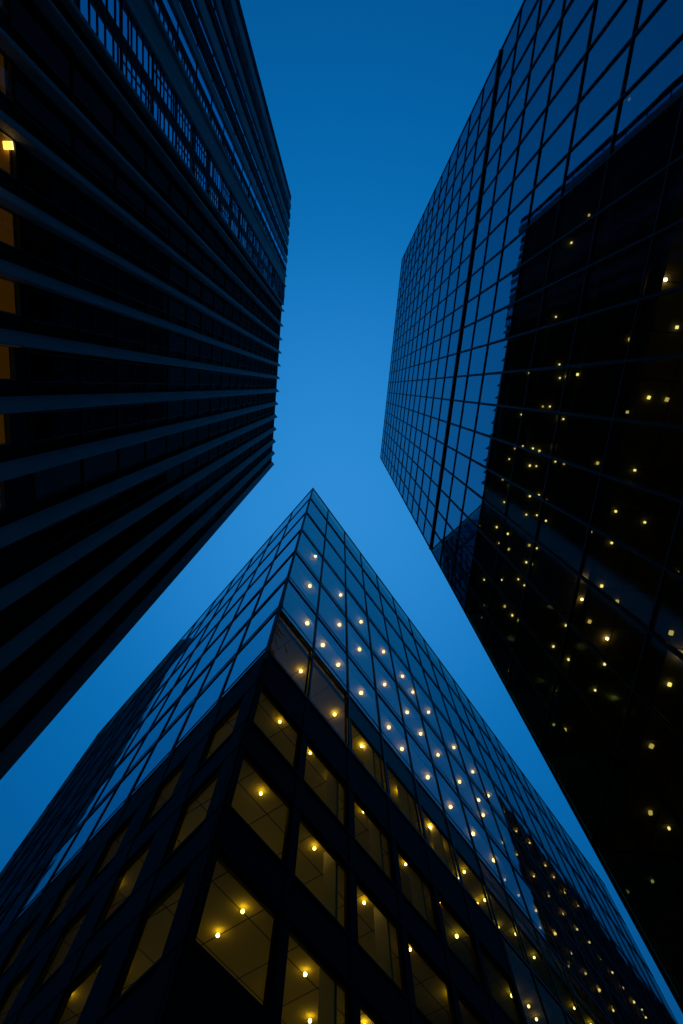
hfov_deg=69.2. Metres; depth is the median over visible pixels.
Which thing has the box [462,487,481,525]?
window
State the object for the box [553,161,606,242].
window
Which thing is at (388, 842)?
window
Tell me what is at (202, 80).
window
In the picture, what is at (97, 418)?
window
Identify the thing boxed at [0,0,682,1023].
sky
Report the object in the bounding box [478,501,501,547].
window
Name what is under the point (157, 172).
window
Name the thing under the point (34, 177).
window
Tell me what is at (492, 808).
window
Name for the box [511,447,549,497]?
window
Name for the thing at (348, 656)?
window
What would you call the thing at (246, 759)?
window frame
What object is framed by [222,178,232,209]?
window
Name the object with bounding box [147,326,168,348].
window
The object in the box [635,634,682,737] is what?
window
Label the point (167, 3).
window
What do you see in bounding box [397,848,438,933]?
window
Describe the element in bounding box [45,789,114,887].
window
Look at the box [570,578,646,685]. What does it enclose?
window
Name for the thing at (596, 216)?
window
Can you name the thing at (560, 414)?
window
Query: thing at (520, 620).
window
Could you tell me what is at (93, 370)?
window
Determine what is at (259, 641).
window
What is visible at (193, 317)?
window
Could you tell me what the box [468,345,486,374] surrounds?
window
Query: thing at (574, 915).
window
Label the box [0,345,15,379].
lit window
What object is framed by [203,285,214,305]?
window
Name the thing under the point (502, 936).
window
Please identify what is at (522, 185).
window
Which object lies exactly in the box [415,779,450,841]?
window
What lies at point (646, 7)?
window
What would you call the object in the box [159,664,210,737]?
window
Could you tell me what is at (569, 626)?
window
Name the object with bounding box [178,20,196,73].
window
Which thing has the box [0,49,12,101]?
lit window
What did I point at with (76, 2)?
window
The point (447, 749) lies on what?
window
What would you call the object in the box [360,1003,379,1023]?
window
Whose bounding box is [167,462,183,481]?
window
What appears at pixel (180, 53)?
window
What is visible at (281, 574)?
window
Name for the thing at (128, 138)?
window
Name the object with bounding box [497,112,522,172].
window
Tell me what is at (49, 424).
window
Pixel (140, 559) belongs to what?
window
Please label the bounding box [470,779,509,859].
window
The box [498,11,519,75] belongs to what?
window
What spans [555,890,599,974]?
window
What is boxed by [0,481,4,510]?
lit window
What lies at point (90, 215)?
window
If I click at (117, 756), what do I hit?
window
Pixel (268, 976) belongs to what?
window frame
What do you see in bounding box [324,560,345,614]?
window
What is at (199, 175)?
window
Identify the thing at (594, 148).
window
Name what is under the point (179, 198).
window
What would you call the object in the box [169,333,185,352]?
window
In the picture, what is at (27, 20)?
window
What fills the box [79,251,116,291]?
window
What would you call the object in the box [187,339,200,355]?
window
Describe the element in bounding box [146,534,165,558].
window
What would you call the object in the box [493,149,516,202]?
window
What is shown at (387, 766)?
window
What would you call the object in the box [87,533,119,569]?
window
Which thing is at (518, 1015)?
window
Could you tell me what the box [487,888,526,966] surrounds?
window
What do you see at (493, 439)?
window
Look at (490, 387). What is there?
window
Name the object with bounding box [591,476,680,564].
window
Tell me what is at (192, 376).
window
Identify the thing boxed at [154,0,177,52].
window
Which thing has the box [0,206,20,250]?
lit window
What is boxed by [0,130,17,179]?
lit window
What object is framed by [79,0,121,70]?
window
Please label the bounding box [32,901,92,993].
window
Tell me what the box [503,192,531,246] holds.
window
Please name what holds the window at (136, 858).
in the office building
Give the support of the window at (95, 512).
in the ribbed tower at (145, 201)
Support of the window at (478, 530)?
in the glass tower at (532, 450)
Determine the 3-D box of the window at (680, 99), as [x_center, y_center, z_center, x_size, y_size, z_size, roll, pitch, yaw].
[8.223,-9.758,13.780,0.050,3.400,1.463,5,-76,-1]
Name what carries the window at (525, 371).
in the glass tower at (532, 450)
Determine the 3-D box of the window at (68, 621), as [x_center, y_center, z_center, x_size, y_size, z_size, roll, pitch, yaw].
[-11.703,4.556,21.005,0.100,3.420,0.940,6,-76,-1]
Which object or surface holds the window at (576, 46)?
in the glass tower at (532, 450)
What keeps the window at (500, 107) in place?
in the glass tower at (532, 450)
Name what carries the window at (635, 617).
in the glass tower at (532, 450)
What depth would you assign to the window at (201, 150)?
32.05 m
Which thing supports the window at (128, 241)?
in the ribbed tower at (145, 201)
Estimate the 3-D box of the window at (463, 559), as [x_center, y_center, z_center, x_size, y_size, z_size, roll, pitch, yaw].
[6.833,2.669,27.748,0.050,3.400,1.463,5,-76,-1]
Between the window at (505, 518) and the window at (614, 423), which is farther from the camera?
the window at (505, 518)
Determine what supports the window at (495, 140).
in the glass tower at (532, 450)
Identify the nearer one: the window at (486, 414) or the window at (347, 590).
the window at (486, 414)
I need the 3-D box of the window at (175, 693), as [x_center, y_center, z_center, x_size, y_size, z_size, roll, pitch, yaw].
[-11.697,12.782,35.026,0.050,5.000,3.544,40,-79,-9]
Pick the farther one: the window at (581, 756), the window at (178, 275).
the window at (178, 275)
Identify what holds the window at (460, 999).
in the office building
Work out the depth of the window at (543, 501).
17.32 m
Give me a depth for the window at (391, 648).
42.98 m
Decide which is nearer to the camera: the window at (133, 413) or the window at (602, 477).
the window at (602, 477)
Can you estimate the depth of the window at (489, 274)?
27.34 m
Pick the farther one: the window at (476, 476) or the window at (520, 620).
the window at (476, 476)
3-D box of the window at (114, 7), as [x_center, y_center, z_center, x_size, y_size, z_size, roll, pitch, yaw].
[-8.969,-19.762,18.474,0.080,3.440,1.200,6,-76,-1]
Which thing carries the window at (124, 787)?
in the office building
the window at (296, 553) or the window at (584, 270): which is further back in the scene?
the window at (296, 553)
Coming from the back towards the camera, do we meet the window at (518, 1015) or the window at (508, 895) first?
the window at (508, 895)
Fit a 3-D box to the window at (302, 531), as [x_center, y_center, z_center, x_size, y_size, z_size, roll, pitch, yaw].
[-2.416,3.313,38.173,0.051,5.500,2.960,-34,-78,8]
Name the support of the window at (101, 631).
in the ribbed tower at (145, 201)
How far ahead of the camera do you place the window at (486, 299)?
27.74 m
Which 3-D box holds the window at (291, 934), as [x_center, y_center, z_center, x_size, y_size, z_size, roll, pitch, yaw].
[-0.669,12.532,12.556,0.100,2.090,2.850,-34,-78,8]
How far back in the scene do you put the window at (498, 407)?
23.97 m
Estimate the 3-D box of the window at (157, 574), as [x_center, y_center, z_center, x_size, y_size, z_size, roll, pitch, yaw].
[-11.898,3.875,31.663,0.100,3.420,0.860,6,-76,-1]
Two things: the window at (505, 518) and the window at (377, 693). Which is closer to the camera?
the window at (505, 518)
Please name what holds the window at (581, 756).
in the glass tower at (532, 450)
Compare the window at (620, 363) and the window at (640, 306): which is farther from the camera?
the window at (620, 363)
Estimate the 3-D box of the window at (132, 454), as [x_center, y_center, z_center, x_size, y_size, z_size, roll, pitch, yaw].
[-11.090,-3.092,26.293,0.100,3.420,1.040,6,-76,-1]
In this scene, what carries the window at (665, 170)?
in the glass tower at (532, 450)
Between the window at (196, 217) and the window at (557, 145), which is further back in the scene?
the window at (196, 217)
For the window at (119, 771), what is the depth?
31.35 m
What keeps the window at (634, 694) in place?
in the glass tower at (532, 450)
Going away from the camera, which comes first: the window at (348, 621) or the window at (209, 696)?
the window at (209, 696)
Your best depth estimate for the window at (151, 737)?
30.65 m
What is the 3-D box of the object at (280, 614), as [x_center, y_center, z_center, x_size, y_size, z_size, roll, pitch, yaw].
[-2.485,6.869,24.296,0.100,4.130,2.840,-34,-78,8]
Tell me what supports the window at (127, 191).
in the ribbed tower at (145, 201)
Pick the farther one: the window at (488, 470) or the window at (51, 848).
the window at (51, 848)
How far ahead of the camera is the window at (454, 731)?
44.75 m
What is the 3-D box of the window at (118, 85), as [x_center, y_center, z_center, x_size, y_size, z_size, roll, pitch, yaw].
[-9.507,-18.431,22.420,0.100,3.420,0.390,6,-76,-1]
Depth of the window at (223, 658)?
29.28 m
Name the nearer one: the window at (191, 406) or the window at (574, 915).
the window at (191, 406)
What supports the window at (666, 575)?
in the glass tower at (532, 450)
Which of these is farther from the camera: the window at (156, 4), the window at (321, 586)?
the window at (321, 586)
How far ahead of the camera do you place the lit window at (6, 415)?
16.11 m
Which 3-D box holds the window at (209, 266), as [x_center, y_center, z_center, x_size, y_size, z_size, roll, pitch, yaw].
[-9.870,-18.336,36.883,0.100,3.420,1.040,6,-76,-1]
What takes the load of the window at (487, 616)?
in the glass tower at (532, 450)
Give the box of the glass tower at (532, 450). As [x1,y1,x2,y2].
[380,0,682,1013]
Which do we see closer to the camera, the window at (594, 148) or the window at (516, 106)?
the window at (594, 148)
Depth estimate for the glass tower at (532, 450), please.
17.71 m
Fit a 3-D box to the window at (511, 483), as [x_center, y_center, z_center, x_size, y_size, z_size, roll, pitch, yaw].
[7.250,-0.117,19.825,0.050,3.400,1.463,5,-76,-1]
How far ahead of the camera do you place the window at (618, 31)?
15.97 m
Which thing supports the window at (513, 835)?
in the office building
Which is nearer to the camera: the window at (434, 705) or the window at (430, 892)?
the window at (430, 892)
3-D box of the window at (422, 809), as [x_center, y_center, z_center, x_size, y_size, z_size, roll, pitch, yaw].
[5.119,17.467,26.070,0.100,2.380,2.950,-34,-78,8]
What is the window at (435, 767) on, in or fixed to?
in the office building
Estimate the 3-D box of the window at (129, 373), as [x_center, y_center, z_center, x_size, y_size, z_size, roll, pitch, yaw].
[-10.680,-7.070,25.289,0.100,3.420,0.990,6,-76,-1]
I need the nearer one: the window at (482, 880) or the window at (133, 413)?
the window at (133, 413)
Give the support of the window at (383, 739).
in the office building
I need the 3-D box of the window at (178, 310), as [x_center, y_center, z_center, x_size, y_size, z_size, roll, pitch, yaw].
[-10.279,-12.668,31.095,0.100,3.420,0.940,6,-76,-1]
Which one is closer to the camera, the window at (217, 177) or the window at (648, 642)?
the window at (648, 642)
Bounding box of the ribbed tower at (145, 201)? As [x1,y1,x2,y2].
[0,0,290,779]
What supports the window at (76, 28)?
in the ribbed tower at (145, 201)
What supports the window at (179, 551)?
in the ribbed tower at (145, 201)
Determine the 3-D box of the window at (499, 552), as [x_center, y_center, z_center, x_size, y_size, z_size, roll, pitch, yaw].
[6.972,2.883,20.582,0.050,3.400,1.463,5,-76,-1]
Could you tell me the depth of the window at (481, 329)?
28.11 m
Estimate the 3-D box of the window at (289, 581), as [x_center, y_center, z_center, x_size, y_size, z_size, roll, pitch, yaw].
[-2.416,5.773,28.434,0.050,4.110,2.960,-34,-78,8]
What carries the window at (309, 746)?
in the office building
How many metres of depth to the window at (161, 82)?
25.14 m
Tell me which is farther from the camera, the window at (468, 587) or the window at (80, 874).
the window at (468, 587)
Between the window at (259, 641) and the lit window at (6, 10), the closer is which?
the lit window at (6, 10)
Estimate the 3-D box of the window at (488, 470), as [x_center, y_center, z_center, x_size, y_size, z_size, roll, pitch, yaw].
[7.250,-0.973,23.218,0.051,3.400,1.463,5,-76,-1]
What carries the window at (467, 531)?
in the glass tower at (532, 450)
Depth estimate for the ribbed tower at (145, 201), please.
23.16 m
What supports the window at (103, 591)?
in the ribbed tower at (145, 201)
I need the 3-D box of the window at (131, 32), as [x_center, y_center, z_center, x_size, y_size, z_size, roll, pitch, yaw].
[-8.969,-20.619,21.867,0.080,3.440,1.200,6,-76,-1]
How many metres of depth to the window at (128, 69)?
22.04 m
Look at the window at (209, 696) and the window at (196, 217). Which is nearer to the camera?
the window at (209, 696)
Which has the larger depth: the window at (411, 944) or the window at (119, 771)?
the window at (119, 771)
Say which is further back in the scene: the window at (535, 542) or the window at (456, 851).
the window at (456, 851)
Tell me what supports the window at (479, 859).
in the office building
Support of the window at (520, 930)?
in the office building
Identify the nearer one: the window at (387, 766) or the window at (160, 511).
the window at (387, 766)
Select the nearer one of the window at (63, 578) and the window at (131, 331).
the window at (63, 578)
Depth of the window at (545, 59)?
21.99 m
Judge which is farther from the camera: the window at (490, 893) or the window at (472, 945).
the window at (490, 893)
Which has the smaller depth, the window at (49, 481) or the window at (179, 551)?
the window at (49, 481)
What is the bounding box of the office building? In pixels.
[0,488,677,1023]
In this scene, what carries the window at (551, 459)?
in the glass tower at (532, 450)
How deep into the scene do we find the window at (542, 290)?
22.69 m
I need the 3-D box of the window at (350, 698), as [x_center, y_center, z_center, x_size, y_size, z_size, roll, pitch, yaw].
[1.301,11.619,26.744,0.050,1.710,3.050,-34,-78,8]
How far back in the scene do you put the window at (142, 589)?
28.20 m
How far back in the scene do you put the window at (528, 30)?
24.70 m
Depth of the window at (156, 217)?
26.70 m
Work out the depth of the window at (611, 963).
44.67 m
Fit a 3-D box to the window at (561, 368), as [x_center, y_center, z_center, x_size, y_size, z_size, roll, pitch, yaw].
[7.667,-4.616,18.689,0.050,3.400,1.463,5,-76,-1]
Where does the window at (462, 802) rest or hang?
in the office building
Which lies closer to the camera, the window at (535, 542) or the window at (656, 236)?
the window at (656, 236)
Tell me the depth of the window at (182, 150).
29.00 m
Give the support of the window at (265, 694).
in the office building
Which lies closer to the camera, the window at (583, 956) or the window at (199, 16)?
the window at (199, 16)
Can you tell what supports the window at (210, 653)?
in the office building
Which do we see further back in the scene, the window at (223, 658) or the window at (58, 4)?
the window at (223, 658)
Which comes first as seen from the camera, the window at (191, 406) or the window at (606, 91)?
the window at (606, 91)
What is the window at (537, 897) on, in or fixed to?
in the office building
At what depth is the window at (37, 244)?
17.38 m
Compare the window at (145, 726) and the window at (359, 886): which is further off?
the window at (145, 726)
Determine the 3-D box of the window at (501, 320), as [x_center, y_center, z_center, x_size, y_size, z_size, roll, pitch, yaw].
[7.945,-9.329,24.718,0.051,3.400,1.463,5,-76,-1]
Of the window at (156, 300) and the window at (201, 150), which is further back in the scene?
the window at (201, 150)
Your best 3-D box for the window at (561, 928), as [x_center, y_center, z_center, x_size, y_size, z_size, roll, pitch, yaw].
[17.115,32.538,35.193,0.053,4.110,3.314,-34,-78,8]
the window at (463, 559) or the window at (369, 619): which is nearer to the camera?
the window at (463, 559)
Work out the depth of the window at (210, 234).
36.39 m
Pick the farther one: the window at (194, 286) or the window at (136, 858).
the window at (194, 286)
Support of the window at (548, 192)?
in the glass tower at (532, 450)
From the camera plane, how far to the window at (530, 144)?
22.77 m
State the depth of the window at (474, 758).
45.36 m
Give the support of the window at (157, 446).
in the ribbed tower at (145, 201)
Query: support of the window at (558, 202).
in the glass tower at (532, 450)
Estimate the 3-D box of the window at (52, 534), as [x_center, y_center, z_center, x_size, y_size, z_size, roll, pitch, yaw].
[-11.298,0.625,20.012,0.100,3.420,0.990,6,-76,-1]
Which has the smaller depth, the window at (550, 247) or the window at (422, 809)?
the window at (550, 247)
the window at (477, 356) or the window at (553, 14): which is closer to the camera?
the window at (553, 14)
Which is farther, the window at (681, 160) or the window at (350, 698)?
the window at (350, 698)
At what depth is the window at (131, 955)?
12.71 m
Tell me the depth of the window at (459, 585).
28.11 m
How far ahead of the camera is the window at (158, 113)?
25.50 m
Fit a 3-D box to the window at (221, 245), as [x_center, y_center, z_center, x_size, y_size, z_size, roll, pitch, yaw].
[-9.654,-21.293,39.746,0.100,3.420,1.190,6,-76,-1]
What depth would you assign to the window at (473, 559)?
25.58 m
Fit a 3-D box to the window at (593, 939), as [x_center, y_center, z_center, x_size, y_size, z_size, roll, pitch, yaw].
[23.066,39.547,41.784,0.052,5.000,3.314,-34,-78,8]
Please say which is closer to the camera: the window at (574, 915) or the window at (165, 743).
the window at (165, 743)
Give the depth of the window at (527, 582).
18.15 m
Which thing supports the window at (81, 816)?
in the office building
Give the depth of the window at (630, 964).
51.61 m
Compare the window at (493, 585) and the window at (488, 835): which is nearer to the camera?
the window at (493, 585)
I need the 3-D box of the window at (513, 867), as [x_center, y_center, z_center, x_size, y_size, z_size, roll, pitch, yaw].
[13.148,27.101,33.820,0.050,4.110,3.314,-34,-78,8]
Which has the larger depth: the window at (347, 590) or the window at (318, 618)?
the window at (347, 590)
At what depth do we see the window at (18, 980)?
18.45 m
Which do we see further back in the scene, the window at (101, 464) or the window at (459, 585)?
the window at (459, 585)
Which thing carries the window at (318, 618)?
in the office building
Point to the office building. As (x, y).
(294, 788)
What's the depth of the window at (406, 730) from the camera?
32.76 m
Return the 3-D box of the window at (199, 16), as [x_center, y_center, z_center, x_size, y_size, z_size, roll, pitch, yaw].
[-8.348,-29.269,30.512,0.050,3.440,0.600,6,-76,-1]
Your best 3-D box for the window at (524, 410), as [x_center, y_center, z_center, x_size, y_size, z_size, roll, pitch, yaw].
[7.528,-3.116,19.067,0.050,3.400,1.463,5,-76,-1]
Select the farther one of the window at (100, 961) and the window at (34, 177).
the window at (34, 177)
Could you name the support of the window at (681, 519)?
in the glass tower at (532, 450)
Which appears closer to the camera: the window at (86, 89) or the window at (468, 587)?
the window at (86, 89)
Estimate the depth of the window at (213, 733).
19.87 m
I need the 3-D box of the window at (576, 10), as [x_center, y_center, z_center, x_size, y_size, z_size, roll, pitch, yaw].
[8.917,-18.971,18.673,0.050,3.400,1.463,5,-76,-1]
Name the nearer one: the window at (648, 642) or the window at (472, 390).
the window at (648, 642)
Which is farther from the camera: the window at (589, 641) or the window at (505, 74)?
the window at (505, 74)
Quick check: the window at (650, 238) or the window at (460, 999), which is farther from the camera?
the window at (460, 999)
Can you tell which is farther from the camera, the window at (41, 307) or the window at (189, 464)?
the window at (189, 464)
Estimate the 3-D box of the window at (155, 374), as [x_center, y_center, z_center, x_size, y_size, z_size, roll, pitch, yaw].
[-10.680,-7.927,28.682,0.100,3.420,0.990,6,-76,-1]
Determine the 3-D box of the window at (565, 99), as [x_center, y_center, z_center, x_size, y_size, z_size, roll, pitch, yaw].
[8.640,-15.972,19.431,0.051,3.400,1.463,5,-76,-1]
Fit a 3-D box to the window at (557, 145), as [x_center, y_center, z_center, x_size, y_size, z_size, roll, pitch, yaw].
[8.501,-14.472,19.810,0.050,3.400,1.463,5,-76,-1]
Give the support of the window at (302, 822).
in the office building
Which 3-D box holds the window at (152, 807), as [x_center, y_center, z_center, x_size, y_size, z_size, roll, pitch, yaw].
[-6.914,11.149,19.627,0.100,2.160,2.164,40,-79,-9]
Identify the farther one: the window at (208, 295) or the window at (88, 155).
the window at (208, 295)
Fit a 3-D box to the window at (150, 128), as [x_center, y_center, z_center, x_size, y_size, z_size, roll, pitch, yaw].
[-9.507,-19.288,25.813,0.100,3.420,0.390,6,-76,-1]
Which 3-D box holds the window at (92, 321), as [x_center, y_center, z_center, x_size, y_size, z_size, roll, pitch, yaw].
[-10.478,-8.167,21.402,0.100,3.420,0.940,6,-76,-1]
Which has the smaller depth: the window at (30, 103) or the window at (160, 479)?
the window at (30, 103)
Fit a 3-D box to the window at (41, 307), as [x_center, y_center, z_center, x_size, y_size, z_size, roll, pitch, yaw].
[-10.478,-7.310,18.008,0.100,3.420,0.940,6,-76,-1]
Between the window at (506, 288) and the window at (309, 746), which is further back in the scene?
the window at (506, 288)
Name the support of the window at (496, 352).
in the glass tower at (532, 450)
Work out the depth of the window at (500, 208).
26.57 m
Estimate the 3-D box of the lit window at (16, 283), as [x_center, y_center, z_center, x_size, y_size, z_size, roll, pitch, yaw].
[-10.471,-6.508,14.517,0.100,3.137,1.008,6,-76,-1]
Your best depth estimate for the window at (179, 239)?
30.13 m
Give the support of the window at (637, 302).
in the glass tower at (532, 450)
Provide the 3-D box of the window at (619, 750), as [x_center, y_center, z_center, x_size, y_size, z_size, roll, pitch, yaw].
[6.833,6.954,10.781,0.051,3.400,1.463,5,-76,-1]
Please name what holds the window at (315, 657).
in the office building
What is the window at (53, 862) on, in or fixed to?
in the office building
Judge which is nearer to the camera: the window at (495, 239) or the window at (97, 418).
the window at (97, 418)
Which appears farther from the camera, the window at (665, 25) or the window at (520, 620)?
the window at (520, 620)
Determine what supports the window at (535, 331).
in the glass tower at (532, 450)
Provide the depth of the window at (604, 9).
16.72 m
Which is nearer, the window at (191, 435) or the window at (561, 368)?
the window at (561, 368)
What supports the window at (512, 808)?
in the office building
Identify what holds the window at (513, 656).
in the glass tower at (532, 450)
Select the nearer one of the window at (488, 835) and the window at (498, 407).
the window at (498, 407)
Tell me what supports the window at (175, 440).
in the ribbed tower at (145, 201)
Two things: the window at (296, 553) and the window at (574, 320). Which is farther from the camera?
the window at (296, 553)
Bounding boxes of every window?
[0,0,8,15]
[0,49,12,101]
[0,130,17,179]
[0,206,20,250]
[0,277,20,315]
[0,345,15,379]
[0,414,9,445]
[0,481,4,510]
[0,962,34,1010]
[7,827,79,928]
[11,0,72,90]
[14,67,73,156]
[18,148,75,218]
[22,221,77,275]
[22,808,80,887]
[26,289,78,329]
[29,352,80,382]
[32,409,81,440]
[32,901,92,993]
[35,459,83,498]
[38,509,84,552]
[39,868,84,934]
[41,555,85,602]
[44,600,86,649]
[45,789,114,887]
[46,641,87,691]
[51,0,70,25]
[53,954,105,1023]
[54,773,111,852]
[72,0,78,8]
[72,17,114,84]
[73,54,115,137]
[75,127,115,192]
[77,191,116,244]
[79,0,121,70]
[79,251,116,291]
[80,306,117,337]
[82,358,117,382]
[83,406,118,432]
[84,449,118,480]
[85,747,152,844]
[86,493,118,526]
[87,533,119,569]
[87,738,143,816]
[88,572,119,610]
[88,723,141,797]
[89,609,119,647]
[89,816,133,881]
[96,838,153,928]
[102,0,121,31]
[111,872,187,1003]
[116,78,146,126]
[117,109,146,172]
[117,168,146,219]
[117,693,168,765]
[118,222,146,263]
[118,271,145,304]
[119,318,145,344]
[119,362,145,383]
[119,403,145,425]
[120,442,145,467]
[120,480,145,507]
[121,516,145,545]
[121,551,145,581]
[121,584,144,614]
[122,0,153,83]
[122,49,153,114]
[122,701,176,778]
[126,703,192,800]
[142,761,185,826]
[146,503,165,527]
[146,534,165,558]
[146,564,164,588]
[147,244,169,277]
[147,286,168,313]
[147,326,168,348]
[147,365,167,383]
[147,402,167,420]
[147,436,166,457]
[147,470,166,492]
[148,122,170,158]
[148,147,170,198]
[148,198,169,238]
[150,659,198,728]
[153,98,176,149]
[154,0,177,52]
[154,56,177,120]
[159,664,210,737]
[162,0,177,32]
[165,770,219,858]
[166,521,181,541]
[166,547,181,567]
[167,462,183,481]
[167,492,182,511]
[168,400,184,417]
[168,431,183,450]
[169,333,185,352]
[169,368,185,383]
[170,260,187,288]
[170,298,186,321]
[171,177,188,218]
[171,221,188,254]
[172,658,233,750]
[177,98,195,149]
[177,134,194,175]
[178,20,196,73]
[178,45,196,91]
[182,626,228,693]
[184,455,197,472]
[185,399,198,414]
[185,427,197,443]
[186,370,199,384]
[187,307,201,327]
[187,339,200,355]
[188,274,201,298]
[189,238,202,267]
[190,199,203,234]
[195,130,210,173]
[195,161,209,195]
[197,63,211,105]
[197,85,211,121]
[198,12,213,54]
[198,623,247,694]
[200,701,241,765]
[203,253,215,277]
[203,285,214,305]
[204,218,216,248]
[210,157,222,192]
[216,590,260,655]
[217,233,226,259]
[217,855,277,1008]
[219,612,275,699]
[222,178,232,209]
[238,582,284,650]
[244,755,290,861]
[252,554,292,615]
[261,689,299,769]
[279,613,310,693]
[289,581,316,647]
[289,930,348,1023]
[296,553,319,613]
[300,818,347,930]
[302,531,322,579]
[307,743,346,827]
[311,655,346,743]
[318,618,347,691]
[321,586,346,651]
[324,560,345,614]
[347,590,370,647]
[348,621,375,688]
[348,656,380,732]
[350,698,382,757]
[350,720,383,788]
[354,797,393,882]
[356,880,405,993]
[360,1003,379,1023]
[369,619,395,679]
[373,653,403,724]
[377,693,412,772]
[383,739,417,800]
[386,764,421,834]
[391,648,419,711]
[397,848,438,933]
[398,686,431,759]
[406,730,444,812]
[408,939,454,1023]
[413,677,443,742]
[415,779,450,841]
[421,807,458,879]
[423,718,458,794]
[434,705,466,772]
[435,767,474,850]
[439,898,482,984]
[447,749,484,827]
[448,820,483,882]
[451,564,467,608]
[454,539,471,581]
[454,731,488,801]
[454,847,493,921]
[458,514,476,554]
[458,995,483,1023]
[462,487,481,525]
[462,802,503,886]
[464,375,481,401]
[465,587,481,641]
[466,460,486,496]
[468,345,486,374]
[469,559,486,610]
[470,432,491,466]
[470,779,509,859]
[471,315,490,347]
[474,530,492,580]
[474,758,509,828]
[475,284,495,320]
[475,404,496,435]
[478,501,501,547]
[479,374,501,403]
[479,859,514,919]
[480,252,500,291]
[480,946,521,1023]
[483,339,507,372]
[483,470,509,514]
[483,616,505,685]
[484,219,505,263]
[485,114,504,165]
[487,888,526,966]
[488,184,511,233]
[488,304,513,342]
[488,439,515,479]
[488,585,516,650]
[488,835,531,921]
[489,80,509,136]
[492,808,533,890]
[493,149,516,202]
[493,268,519,311]
[493,407,521,444]
[494,46,514,105]
[494,552,525,614]
[494,784,530,855]
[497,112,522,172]
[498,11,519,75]
[498,230,525,279]
[498,371,528,406]
[499,518,532,577]
[502,75,527,139]
[502,936,548,1023]
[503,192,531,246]
[504,331,535,370]
[505,483,541,537]
[507,37,533,106]
[507,656,539,746]
[508,151,538,213]
[508,895,543,955]
[510,290,543,336]
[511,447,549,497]
[512,0,539,72]
[512,808,550,881]
[513,109,545,178]
[513,835,555,918]
[513,867,557,953]
[514,620,556,706]
[515,247,550,300]
[518,410,553,454]
[518,926,557,1001]
[519,66,552,141]
[521,202,558,264]
[521,582,566,663]
[524,368,566,410]
[525,22,559,104]
[528,156,566,225]
[528,542,576,619]
[530,0,562,67]
[531,320,575,368]
[534,107,575,186]
[535,864,577,946]
[536,0,551,28]
[536,501,587,572]
[537,897,583,986]
[538,270,585,327]
[541,56,584,144]
[541,712,602,839]
[544,459,599,523]
[546,216,596,285]
[547,962,582,1023]
[548,4,593,102]
[550,670,616,791]
[552,414,609,471]
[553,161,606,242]
[555,0,593,58]
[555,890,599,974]
[560,625,630,740]
[561,363,623,416]
[561,928,607,1016]
[562,103,618,195]
[570,41,630,148]
[570,302,637,364]
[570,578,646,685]
[574,915,620,1001]
[579,0,637,98]
[579,238,651,315]
[580,528,662,627]
[583,956,620,1023]
[588,0,622,47]
[589,170,666,264]
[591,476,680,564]
[593,800,682,999]
[593,939,638,1023]
[600,97,682,210]
[603,421,681,498]
[606,748,682,913]
[611,37,682,153]
[611,963,645,1022]
[615,358,682,424]
[620,693,682,824]
[622,0,682,94]
[628,289,682,359]
[630,964,663,1022]
[634,0,660,32]
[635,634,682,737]
[641,223,682,297]
[651,571,682,655]
[656,159,682,231]
[667,510,682,575]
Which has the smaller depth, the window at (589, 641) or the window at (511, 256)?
the window at (589, 641)
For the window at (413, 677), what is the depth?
43.50 m
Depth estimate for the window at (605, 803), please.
11.40 m
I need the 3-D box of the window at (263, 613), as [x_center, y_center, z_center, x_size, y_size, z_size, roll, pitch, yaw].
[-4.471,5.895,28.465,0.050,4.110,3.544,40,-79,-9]
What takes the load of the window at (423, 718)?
in the office building
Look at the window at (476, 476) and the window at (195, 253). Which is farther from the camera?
the window at (195, 253)
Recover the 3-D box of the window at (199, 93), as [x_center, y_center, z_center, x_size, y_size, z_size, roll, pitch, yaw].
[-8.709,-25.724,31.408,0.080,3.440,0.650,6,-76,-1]
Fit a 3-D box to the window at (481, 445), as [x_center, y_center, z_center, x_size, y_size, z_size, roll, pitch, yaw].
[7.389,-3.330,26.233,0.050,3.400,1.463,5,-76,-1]
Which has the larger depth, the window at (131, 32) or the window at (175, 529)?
the window at (175, 529)
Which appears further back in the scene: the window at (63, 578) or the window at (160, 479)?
the window at (160, 479)
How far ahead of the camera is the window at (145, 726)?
35.87 m
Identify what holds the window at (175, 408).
in the ribbed tower at (145, 201)
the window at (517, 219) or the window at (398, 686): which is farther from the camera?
the window at (398, 686)
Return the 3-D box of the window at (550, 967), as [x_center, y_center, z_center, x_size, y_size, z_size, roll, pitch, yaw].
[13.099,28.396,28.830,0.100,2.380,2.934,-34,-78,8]
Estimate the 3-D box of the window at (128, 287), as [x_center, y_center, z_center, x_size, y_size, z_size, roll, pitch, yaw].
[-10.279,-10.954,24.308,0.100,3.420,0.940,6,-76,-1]
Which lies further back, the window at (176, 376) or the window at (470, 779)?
the window at (470, 779)
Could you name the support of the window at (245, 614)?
in the office building
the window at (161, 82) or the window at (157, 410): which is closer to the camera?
the window at (161, 82)
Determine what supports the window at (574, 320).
in the glass tower at (532, 450)
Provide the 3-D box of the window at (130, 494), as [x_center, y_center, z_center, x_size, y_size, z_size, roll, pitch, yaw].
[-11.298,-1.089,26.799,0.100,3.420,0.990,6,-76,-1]
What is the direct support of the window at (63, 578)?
in the ribbed tower at (145, 201)
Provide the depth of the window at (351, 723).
25.63 m
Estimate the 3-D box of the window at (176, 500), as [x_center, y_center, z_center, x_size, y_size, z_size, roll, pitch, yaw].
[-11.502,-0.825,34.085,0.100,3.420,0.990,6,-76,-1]
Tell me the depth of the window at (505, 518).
21.64 m
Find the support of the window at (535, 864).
in the office building

